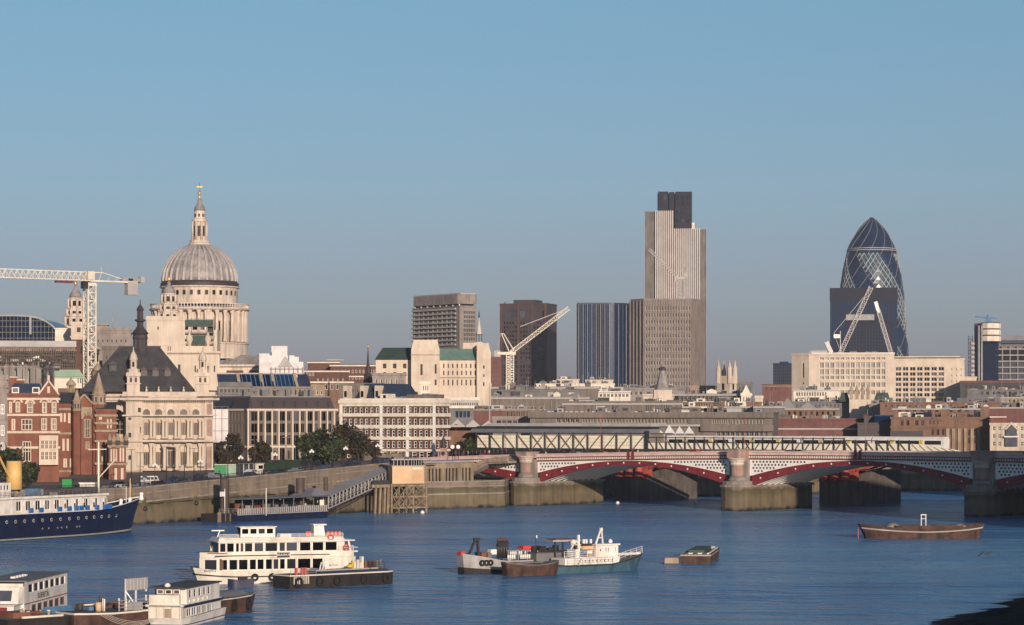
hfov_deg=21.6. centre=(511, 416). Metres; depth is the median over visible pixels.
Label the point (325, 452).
plane tree
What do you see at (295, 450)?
window
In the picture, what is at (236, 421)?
stone office wing
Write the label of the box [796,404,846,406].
windows
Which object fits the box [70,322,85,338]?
service tower
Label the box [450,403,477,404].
windows
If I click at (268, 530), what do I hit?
window
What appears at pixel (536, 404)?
city building
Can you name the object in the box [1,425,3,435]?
window
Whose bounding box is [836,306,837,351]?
window
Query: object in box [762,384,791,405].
brick corner
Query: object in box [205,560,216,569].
window
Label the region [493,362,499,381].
windows
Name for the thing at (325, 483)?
mooring pile
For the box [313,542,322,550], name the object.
window
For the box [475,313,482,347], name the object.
church steeple
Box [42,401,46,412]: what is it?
window
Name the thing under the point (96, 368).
stone cupola
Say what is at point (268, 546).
window
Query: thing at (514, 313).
window
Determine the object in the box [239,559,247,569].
window
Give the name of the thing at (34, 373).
green roofed block
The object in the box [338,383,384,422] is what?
brown brick row
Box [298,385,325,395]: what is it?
stone lodge
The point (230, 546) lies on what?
window
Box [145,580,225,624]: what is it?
passenger boat
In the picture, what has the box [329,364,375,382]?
brick flats
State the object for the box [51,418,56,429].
window
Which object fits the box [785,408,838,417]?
city building
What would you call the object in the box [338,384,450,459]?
riverside hotel
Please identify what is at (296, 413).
window
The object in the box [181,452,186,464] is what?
window
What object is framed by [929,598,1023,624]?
foreshore
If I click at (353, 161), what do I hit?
sky
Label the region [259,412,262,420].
window
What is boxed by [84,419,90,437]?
window
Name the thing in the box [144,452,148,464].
window
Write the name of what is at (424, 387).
roof pavilion
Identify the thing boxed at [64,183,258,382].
cathedral
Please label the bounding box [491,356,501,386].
brick slab
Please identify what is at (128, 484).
parapet railing
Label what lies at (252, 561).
window
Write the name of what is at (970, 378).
cream annexe
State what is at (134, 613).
work barge
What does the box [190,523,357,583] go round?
river cruiser
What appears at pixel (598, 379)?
city building
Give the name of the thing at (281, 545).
window
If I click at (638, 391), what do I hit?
city building
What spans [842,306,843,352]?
window
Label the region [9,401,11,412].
window
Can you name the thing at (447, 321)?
office tower
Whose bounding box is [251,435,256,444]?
window
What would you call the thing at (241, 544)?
window
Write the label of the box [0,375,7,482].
grey building
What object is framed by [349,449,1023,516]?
road bridge
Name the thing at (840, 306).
window
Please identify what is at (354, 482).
gangway
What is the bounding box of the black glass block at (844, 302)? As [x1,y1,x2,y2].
[830,288,897,355]
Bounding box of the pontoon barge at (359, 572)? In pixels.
[273,556,392,588]
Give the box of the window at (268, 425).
[266,423,270,432]
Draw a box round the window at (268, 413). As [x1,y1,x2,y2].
[266,411,270,420]
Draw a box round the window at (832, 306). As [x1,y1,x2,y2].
[832,306,833,352]
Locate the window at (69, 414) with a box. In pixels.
[68,413,70,422]
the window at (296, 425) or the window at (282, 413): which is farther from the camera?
the window at (296, 425)
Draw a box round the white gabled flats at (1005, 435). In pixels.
[989,417,1023,450]
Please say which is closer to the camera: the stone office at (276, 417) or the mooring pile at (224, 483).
the mooring pile at (224, 483)
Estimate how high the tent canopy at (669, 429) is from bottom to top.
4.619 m
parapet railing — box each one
[26,485,76,489]
[78,483,126,487]
[127,479,173,487]
[174,475,218,482]
[220,470,262,477]
[263,467,303,474]
[304,463,341,470]
[344,459,381,466]
[382,456,412,462]
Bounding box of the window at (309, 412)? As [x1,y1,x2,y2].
[308,411,311,420]
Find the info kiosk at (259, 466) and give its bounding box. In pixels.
[252,463,264,472]
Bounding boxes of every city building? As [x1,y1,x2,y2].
[491,382,598,399]
[491,389,589,411]
[492,380,579,396]
[536,377,614,390]
[556,376,579,382]
[575,382,630,400]
[585,373,613,382]
[607,382,678,400]
[642,391,673,399]
[674,385,752,401]
[682,401,752,411]
[683,393,761,405]
[754,401,784,414]
[778,409,867,449]
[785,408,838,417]
[792,393,848,417]
[793,380,839,400]
[863,416,893,422]
[868,398,895,415]
[879,390,1019,414]
[892,397,987,416]
[967,382,1023,397]
[988,393,1023,401]
[989,398,1023,446]
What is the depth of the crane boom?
1698.89 m
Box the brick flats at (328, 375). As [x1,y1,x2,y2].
[304,370,349,384]
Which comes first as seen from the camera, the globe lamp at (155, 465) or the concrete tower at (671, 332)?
the globe lamp at (155, 465)
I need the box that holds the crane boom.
[825,341,832,352]
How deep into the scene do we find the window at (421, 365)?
956.70 m
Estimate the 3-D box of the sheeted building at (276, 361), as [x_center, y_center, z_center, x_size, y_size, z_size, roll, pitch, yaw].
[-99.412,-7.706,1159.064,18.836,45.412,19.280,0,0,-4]
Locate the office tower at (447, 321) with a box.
[411,293,476,348]
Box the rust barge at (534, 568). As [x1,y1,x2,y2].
[501,560,558,575]
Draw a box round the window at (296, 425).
[294,423,298,432]
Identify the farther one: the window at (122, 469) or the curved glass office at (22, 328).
the curved glass office at (22, 328)
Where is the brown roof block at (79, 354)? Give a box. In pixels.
[71,339,86,387]
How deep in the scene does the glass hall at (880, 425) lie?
884.27 m
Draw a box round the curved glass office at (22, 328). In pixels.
[0,315,66,340]
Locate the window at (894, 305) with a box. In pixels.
[894,305,894,351]
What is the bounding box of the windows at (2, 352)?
[2,352,72,359]
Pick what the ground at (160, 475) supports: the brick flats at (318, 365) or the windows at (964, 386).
the brick flats at (318, 365)
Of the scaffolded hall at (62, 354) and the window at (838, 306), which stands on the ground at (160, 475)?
the scaffolded hall at (62, 354)
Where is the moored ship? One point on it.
(37, 513)
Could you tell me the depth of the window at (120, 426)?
654.00 m
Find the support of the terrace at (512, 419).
on the ground at (160, 475)
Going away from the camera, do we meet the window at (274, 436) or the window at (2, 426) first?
the window at (2, 426)
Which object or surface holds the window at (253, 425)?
in the stone office at (276, 417)
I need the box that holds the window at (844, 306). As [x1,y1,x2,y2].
[844,306,845,352]
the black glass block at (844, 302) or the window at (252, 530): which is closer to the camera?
the window at (252, 530)
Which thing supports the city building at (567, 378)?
on the ground at (160, 475)
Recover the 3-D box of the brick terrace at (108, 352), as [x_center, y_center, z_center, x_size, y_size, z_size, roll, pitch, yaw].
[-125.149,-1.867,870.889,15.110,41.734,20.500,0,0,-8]
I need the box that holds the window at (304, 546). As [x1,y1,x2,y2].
[300,542,310,550]
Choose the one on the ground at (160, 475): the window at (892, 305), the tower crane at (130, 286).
the tower crane at (130, 286)
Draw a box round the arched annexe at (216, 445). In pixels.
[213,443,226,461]
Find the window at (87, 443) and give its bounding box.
[85,441,89,449]
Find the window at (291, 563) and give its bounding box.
[287,559,295,568]
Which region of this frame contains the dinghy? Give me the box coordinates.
[228,577,253,587]
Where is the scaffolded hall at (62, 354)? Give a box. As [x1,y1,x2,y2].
[0,341,75,369]
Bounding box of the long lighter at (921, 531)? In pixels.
[857,514,984,538]
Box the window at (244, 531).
[242,529,248,533]
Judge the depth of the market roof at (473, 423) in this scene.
739.80 m
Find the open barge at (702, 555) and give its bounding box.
[680,546,719,563]
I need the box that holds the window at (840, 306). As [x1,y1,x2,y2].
[840,306,841,349]
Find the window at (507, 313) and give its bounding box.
[505,311,510,317]
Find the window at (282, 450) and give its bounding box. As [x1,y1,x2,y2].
[280,448,284,459]
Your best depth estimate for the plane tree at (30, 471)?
555.21 m
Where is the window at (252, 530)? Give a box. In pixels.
[250,528,256,533]
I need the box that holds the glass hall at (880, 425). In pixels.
[857,415,892,450]
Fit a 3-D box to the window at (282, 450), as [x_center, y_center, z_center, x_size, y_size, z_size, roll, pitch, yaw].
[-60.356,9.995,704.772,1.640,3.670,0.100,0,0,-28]
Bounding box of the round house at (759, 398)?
[755,396,763,405]
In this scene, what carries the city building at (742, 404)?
on the ground at (160, 475)
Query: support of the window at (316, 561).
in the river cruiser
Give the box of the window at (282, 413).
[280,411,284,420]
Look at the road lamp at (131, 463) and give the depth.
580.24 m
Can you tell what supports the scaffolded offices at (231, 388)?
on the ground at (160, 475)
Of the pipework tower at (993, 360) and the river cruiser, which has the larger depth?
the pipework tower at (993, 360)
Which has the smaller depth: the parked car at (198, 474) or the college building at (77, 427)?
the parked car at (198, 474)
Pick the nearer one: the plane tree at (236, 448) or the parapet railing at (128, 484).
the parapet railing at (128, 484)
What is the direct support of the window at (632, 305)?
in the concrete tower at (671, 332)
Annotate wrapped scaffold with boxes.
[213,406,228,460]
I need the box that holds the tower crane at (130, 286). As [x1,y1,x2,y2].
[0,267,144,386]
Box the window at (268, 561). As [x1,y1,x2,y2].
[266,559,271,568]
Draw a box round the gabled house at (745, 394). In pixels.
[740,385,751,401]
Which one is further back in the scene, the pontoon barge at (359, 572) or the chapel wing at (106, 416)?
the chapel wing at (106, 416)
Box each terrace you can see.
[93,313,131,366]
[102,346,147,397]
[492,416,529,447]
[562,389,682,411]
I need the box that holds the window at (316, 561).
[313,558,322,567]
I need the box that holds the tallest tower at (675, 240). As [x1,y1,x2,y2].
[645,191,705,385]
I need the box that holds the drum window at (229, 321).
[229,321,230,335]
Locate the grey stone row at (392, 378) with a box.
[372,373,406,383]
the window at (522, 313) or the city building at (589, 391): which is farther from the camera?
the window at (522, 313)
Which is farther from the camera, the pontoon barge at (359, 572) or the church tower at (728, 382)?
the church tower at (728, 382)
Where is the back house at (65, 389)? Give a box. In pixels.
[58,388,81,391]
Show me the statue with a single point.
(443, 450)
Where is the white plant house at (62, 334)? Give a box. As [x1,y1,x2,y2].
[54,328,70,340]
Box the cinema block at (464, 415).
[449,406,473,425]
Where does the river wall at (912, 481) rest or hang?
on the ground at (160, 475)
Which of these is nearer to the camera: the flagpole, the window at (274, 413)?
the window at (274, 413)
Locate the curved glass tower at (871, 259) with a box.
[840,217,908,355]
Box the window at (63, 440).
[62,439,64,450]
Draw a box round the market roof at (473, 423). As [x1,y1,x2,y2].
[451,419,490,426]
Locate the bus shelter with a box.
[238,463,253,472]
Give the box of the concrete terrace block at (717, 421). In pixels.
[528,398,778,449]
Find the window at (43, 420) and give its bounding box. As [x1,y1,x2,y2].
[41,418,46,429]
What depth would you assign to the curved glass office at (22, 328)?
1000.00 m
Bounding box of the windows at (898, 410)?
[898,410,975,411]
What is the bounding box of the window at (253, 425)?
[251,423,256,432]
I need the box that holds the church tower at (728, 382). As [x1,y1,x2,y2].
[716,360,737,393]
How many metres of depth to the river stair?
671.98 m
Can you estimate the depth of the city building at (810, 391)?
1179.11 m
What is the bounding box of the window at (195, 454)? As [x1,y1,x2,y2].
[193,452,197,464]
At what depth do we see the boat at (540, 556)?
381.27 m
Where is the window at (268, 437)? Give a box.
[266,435,270,444]
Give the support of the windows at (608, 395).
in the city building at (611, 392)
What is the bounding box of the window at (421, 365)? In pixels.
[420,364,422,374]
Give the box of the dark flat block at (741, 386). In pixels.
[737,382,752,400]
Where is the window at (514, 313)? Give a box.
[512,311,516,317]
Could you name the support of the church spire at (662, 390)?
on the ground at (160, 475)
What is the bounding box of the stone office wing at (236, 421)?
[229,409,245,460]
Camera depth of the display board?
285.50 m
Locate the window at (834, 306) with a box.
[834,306,835,352]
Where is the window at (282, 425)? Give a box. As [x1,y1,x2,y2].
[280,423,284,432]
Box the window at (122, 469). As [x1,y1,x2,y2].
[121,468,123,478]
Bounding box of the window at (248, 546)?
[245,543,251,551]
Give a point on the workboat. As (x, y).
(600, 557)
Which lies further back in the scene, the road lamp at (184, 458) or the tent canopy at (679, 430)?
the tent canopy at (679, 430)
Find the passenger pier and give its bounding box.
[229,488,328,521]
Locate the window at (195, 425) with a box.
[193,423,198,434]
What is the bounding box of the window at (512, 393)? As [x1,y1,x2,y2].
[510,391,519,395]
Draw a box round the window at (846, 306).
[846,306,847,352]
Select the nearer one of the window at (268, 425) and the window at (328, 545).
the window at (328, 545)
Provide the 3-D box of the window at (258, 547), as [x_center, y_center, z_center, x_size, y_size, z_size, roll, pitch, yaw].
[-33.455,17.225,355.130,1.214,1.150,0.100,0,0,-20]
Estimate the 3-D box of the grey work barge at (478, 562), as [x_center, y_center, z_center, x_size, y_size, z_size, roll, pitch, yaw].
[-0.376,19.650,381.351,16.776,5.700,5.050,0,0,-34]
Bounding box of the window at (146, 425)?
[144,423,148,434]
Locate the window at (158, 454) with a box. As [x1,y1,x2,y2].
[156,452,161,464]
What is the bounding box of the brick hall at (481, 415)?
[474,404,528,447]
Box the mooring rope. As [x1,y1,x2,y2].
[101,615,158,624]
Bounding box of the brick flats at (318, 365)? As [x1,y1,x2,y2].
[307,361,339,369]
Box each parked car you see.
[109,481,123,485]
[169,476,185,481]
[194,473,207,477]
[208,472,223,478]
[244,469,260,473]
[346,460,360,465]
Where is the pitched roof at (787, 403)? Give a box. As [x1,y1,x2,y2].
[783,398,827,407]
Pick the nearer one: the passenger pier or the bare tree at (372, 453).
the passenger pier
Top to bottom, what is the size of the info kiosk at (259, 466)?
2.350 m
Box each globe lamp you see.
[152,463,157,483]
[197,459,202,480]
[238,455,242,476]
[272,452,277,472]
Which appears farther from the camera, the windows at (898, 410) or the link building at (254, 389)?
the windows at (898, 410)
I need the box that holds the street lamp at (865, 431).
[863,415,867,451]
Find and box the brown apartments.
[890,403,989,450]
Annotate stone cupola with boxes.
[66,377,75,391]
[92,362,100,375]
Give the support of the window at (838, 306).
in the black glass block at (844, 302)
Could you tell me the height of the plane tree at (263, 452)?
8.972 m
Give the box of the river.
[0,490,1023,624]
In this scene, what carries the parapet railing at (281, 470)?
on the embankment wall at (181, 502)
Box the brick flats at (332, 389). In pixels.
[310,381,353,425]
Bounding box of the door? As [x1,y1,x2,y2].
[168,451,174,468]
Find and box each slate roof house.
[910,398,925,401]
[957,398,986,401]
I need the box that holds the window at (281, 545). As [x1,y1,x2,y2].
[279,542,284,550]
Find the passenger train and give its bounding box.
[666,435,948,449]
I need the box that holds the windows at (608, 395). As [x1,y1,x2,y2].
[600,394,627,396]
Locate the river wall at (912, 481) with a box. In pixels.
[473,467,964,496]
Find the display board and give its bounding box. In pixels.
[125,577,147,608]
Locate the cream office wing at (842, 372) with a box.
[808,351,894,403]
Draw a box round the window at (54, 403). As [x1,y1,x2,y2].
[52,401,56,412]
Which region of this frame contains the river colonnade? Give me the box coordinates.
[423,460,473,480]
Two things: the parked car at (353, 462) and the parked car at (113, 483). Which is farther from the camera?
the parked car at (353, 462)
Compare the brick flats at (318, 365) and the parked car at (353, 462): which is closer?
the parked car at (353, 462)
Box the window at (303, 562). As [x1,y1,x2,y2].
[298,558,310,568]
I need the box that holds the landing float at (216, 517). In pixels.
[201,489,237,521]
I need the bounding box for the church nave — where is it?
[689,385,716,393]
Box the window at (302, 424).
[301,423,303,432]
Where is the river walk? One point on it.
(492, 477)
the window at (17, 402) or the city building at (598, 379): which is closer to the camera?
the window at (17, 402)
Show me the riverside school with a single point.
(153, 428)
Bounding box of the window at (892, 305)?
[892,305,892,350]
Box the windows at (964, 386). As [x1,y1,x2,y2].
[964,386,1015,387]
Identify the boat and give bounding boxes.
[0,571,67,610]
[42,605,74,613]
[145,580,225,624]
[524,538,580,561]
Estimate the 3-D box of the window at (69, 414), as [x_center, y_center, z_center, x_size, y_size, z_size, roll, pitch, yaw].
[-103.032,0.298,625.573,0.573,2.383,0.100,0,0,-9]
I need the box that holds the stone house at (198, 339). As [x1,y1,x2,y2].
[185,318,213,350]
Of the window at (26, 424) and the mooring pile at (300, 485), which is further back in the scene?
the window at (26, 424)
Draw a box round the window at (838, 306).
[838,306,839,350]
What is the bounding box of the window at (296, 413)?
[294,411,298,420]
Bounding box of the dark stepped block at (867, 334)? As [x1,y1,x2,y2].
[846,314,892,352]
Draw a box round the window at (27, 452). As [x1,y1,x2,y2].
[23,441,30,461]
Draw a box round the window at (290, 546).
[286,542,296,550]
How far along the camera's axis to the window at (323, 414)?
710.44 m
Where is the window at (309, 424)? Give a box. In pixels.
[308,423,311,432]
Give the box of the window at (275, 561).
[273,559,278,568]
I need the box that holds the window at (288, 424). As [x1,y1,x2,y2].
[287,423,289,432]
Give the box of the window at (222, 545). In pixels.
[220,543,225,551]
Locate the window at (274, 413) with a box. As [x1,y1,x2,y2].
[273,412,276,420]
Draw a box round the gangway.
[317,466,386,509]
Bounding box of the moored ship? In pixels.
[0,442,143,541]
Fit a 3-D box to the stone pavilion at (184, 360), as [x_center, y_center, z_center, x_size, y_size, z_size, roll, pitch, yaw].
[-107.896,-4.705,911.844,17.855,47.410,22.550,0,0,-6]
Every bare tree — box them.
[213,444,226,463]
[218,450,232,465]
[366,441,381,457]
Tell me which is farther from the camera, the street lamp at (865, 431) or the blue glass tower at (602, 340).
the blue glass tower at (602, 340)
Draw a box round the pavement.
[100,463,368,487]
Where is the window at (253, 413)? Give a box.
[251,411,256,420]
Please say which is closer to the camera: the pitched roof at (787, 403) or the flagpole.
the pitched roof at (787, 403)
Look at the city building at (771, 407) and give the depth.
949.41 m
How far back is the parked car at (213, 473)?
595.25 m
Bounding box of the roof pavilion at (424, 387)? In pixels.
[420,381,430,393]
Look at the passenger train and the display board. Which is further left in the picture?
the display board
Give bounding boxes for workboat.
[551,528,641,573]
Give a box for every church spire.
[363,345,371,382]
[653,358,671,400]
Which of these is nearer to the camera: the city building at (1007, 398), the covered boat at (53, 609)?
the covered boat at (53, 609)
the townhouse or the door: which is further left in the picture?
the townhouse
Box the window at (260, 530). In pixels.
[258,528,264,533]
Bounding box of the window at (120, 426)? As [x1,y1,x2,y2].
[116,419,123,434]
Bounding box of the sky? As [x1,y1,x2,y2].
[0,0,1023,401]
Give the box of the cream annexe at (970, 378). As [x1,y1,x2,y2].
[964,377,976,380]
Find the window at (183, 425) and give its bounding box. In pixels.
[181,423,185,434]
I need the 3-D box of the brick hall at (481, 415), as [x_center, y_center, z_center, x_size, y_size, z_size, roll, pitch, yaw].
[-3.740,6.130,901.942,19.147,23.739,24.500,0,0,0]
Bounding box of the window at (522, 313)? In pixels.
[520,310,524,317]
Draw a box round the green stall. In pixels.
[62,475,101,486]
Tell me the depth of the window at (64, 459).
625.43 m
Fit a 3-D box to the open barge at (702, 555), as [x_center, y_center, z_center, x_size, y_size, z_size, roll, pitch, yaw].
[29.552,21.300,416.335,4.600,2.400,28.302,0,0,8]
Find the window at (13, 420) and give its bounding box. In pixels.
[12,419,14,429]
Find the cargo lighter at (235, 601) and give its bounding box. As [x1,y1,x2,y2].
[143,590,255,613]
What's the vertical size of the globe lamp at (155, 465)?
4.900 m
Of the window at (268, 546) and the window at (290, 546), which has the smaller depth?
the window at (268, 546)
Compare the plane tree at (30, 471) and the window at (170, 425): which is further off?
the window at (170, 425)
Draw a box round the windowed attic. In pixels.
[444,397,478,408]
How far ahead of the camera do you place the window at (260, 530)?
356.79 m
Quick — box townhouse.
[7,375,59,481]
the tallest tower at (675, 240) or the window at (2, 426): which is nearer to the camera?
the window at (2, 426)
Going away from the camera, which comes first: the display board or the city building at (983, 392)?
the display board
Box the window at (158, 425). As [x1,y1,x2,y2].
[156,423,160,434]
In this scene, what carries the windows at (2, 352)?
in the scaffolded hall at (62, 354)
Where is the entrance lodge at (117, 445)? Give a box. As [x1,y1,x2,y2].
[107,433,128,479]
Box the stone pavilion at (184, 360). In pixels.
[167,332,219,408]
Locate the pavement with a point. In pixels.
(269, 471)
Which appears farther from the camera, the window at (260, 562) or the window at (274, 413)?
the window at (274, 413)
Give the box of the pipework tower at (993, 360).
[968,315,1023,380]
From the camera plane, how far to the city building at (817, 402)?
1128.44 m
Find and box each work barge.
[40,596,148,624]
[456,535,558,573]
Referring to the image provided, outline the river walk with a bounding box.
[473,475,504,479]
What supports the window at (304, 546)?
in the river cruiser
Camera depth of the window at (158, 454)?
651.30 m
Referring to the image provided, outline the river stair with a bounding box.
[473,456,517,474]
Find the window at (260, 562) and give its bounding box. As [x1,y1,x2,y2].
[257,559,263,568]
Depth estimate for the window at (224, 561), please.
353.58 m
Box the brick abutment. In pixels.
[449,427,481,455]
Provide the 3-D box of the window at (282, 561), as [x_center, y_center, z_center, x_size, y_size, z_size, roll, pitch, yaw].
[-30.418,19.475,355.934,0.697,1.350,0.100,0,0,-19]
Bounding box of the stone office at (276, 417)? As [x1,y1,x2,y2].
[214,390,338,460]
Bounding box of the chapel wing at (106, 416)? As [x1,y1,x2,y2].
[95,402,117,477]
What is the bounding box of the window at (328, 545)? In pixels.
[325,542,336,549]
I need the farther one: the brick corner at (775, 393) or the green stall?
the brick corner at (775, 393)
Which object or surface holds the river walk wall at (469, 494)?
in the river
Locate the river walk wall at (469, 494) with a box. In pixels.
[423,478,511,508]
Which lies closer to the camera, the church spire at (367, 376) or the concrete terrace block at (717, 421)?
the concrete terrace block at (717, 421)
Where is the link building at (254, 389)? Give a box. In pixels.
[217,387,256,396]
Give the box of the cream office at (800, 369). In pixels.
[791,353,810,400]
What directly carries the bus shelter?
on the pavement
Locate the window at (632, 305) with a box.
[632,305,632,362]
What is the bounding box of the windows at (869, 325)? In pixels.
[850,325,890,351]
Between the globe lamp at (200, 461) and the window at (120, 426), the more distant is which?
the window at (120, 426)
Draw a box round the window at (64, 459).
[63,458,66,466]
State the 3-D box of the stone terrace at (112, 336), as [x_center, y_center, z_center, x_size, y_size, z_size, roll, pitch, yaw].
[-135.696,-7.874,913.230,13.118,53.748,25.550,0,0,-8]
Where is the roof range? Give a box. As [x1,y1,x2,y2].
[959,381,1023,397]
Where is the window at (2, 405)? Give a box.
[1,404,3,413]
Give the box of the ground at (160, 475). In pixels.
[11,447,989,490]
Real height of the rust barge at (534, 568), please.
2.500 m
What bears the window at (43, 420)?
in the townhouse
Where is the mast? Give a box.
[489,384,489,420]
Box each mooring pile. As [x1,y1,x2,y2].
[218,478,230,512]
[296,478,304,504]
[323,477,328,510]
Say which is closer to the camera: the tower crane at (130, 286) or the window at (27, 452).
the window at (27, 452)
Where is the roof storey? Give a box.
[231,398,247,408]
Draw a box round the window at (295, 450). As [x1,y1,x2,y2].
[294,448,297,459]
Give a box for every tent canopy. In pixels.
[664,425,674,440]
[675,426,684,435]
[684,427,693,432]
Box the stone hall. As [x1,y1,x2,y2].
[375,340,490,405]
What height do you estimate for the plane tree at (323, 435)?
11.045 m
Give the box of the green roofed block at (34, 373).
[0,359,82,445]
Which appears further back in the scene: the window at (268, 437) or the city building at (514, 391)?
the city building at (514, 391)
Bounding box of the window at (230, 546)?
[227,543,233,551]
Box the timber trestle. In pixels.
[363,480,429,513]
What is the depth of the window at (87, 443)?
624.06 m
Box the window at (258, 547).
[254,543,262,551]
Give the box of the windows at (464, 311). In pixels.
[464,311,473,342]
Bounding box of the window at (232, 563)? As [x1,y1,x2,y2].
[229,560,236,569]
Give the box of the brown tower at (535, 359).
[499,300,556,386]
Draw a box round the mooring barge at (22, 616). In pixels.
[0,607,70,624]
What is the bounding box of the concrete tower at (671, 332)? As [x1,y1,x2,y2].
[629,299,704,393]
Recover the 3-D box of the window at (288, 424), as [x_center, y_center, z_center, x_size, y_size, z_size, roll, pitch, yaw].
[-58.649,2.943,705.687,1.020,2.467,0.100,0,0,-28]
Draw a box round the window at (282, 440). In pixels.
[280,435,284,444]
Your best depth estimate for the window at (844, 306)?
2148.59 m
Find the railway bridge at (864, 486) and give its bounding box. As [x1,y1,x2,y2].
[470,423,1023,505]
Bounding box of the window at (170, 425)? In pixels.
[168,423,173,434]
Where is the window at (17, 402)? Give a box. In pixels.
[16,401,19,411]
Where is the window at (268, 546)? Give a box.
[265,543,276,550]
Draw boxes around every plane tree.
[0,443,24,481]
[22,461,39,485]
[225,433,244,463]
[247,440,272,462]
[293,432,325,465]
[311,428,341,464]
[314,439,348,464]
[331,420,357,462]
[347,430,373,460]
[449,440,474,455]
[463,437,478,455]
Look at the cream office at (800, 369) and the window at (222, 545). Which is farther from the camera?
the cream office at (800, 369)
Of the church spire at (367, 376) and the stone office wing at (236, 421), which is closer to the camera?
the stone office wing at (236, 421)
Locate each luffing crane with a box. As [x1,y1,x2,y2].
[494,306,569,386]
[648,249,689,298]
[834,286,872,351]
[874,301,892,351]
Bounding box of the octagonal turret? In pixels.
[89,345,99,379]
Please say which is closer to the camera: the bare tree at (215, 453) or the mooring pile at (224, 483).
the mooring pile at (224, 483)
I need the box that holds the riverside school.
[80,299,218,471]
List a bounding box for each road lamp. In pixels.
[127,449,135,483]
[136,452,144,485]
[166,446,170,481]
[168,450,172,482]
[180,445,188,477]
[252,439,258,468]
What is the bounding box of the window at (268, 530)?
[266,528,272,533]
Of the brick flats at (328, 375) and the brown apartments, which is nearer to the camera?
the brown apartments
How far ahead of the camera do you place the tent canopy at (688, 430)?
801.21 m
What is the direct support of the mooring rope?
hanging from the passenger boat at (190, 602)
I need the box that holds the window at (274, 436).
[273,435,276,444]
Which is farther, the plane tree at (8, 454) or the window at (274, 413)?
the window at (274, 413)
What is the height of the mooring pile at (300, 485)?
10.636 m
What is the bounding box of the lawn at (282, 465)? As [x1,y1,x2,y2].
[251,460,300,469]
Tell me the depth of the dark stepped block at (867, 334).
1948.00 m
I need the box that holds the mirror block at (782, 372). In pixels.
[773,361,791,383]
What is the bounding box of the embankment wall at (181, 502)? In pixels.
[11,462,423,523]
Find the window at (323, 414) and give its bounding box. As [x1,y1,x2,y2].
[321,412,325,420]
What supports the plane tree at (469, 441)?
on the ground at (160, 475)
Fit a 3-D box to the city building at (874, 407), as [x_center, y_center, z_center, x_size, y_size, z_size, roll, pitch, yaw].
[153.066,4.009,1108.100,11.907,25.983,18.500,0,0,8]
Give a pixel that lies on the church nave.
(698, 389)
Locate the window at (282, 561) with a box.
[280,559,284,568]
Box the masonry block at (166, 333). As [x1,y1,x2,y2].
[146,316,185,397]
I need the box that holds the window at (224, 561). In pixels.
[223,560,226,569]
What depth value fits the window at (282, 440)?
704.91 m
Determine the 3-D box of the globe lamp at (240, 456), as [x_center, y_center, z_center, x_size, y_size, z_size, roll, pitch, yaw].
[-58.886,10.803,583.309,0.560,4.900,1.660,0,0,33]
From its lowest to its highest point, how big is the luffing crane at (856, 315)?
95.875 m
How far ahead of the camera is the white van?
574.63 m
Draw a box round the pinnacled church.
[839,385,888,417]
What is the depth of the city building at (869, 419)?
889.70 m
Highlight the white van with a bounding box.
[141,476,158,482]
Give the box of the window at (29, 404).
[27,401,32,412]
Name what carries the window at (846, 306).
in the black glass block at (844, 302)
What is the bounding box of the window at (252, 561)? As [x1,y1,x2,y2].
[250,559,255,569]
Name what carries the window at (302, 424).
in the stone office at (276, 417)
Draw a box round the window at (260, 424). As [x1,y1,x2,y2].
[259,423,262,432]
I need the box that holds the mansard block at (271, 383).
[217,373,311,395]
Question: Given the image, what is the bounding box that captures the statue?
[440,436,447,456]
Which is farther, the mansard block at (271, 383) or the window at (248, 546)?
the mansard block at (271, 383)
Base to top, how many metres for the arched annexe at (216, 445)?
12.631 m
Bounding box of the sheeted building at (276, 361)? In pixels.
[259,346,302,384]
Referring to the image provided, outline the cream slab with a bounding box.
[894,356,964,401]
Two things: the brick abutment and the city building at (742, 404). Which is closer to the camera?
the brick abutment
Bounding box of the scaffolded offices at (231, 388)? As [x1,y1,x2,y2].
[218,382,251,396]
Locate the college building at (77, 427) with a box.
[58,373,106,476]
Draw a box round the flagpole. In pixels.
[834,331,840,352]
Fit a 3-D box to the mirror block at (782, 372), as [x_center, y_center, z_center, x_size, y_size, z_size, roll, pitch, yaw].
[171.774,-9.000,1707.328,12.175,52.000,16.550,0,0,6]
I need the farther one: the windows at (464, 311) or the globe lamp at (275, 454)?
the windows at (464, 311)
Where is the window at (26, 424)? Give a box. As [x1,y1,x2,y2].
[21,419,31,429]
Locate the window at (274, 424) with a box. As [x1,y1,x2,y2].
[273,423,276,432]
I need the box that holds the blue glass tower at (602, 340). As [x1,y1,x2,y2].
[576,303,628,386]
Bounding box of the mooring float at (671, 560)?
[663,557,679,563]
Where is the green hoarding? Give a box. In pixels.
[214,464,235,475]
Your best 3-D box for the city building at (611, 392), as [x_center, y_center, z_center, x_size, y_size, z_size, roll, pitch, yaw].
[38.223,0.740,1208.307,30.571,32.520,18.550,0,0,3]
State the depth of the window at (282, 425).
704.91 m
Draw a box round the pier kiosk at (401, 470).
[387,457,424,483]
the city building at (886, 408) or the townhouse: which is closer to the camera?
the townhouse
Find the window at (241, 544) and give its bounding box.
[240,543,243,551]
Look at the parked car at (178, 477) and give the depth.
584.82 m
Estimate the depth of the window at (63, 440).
625.28 m

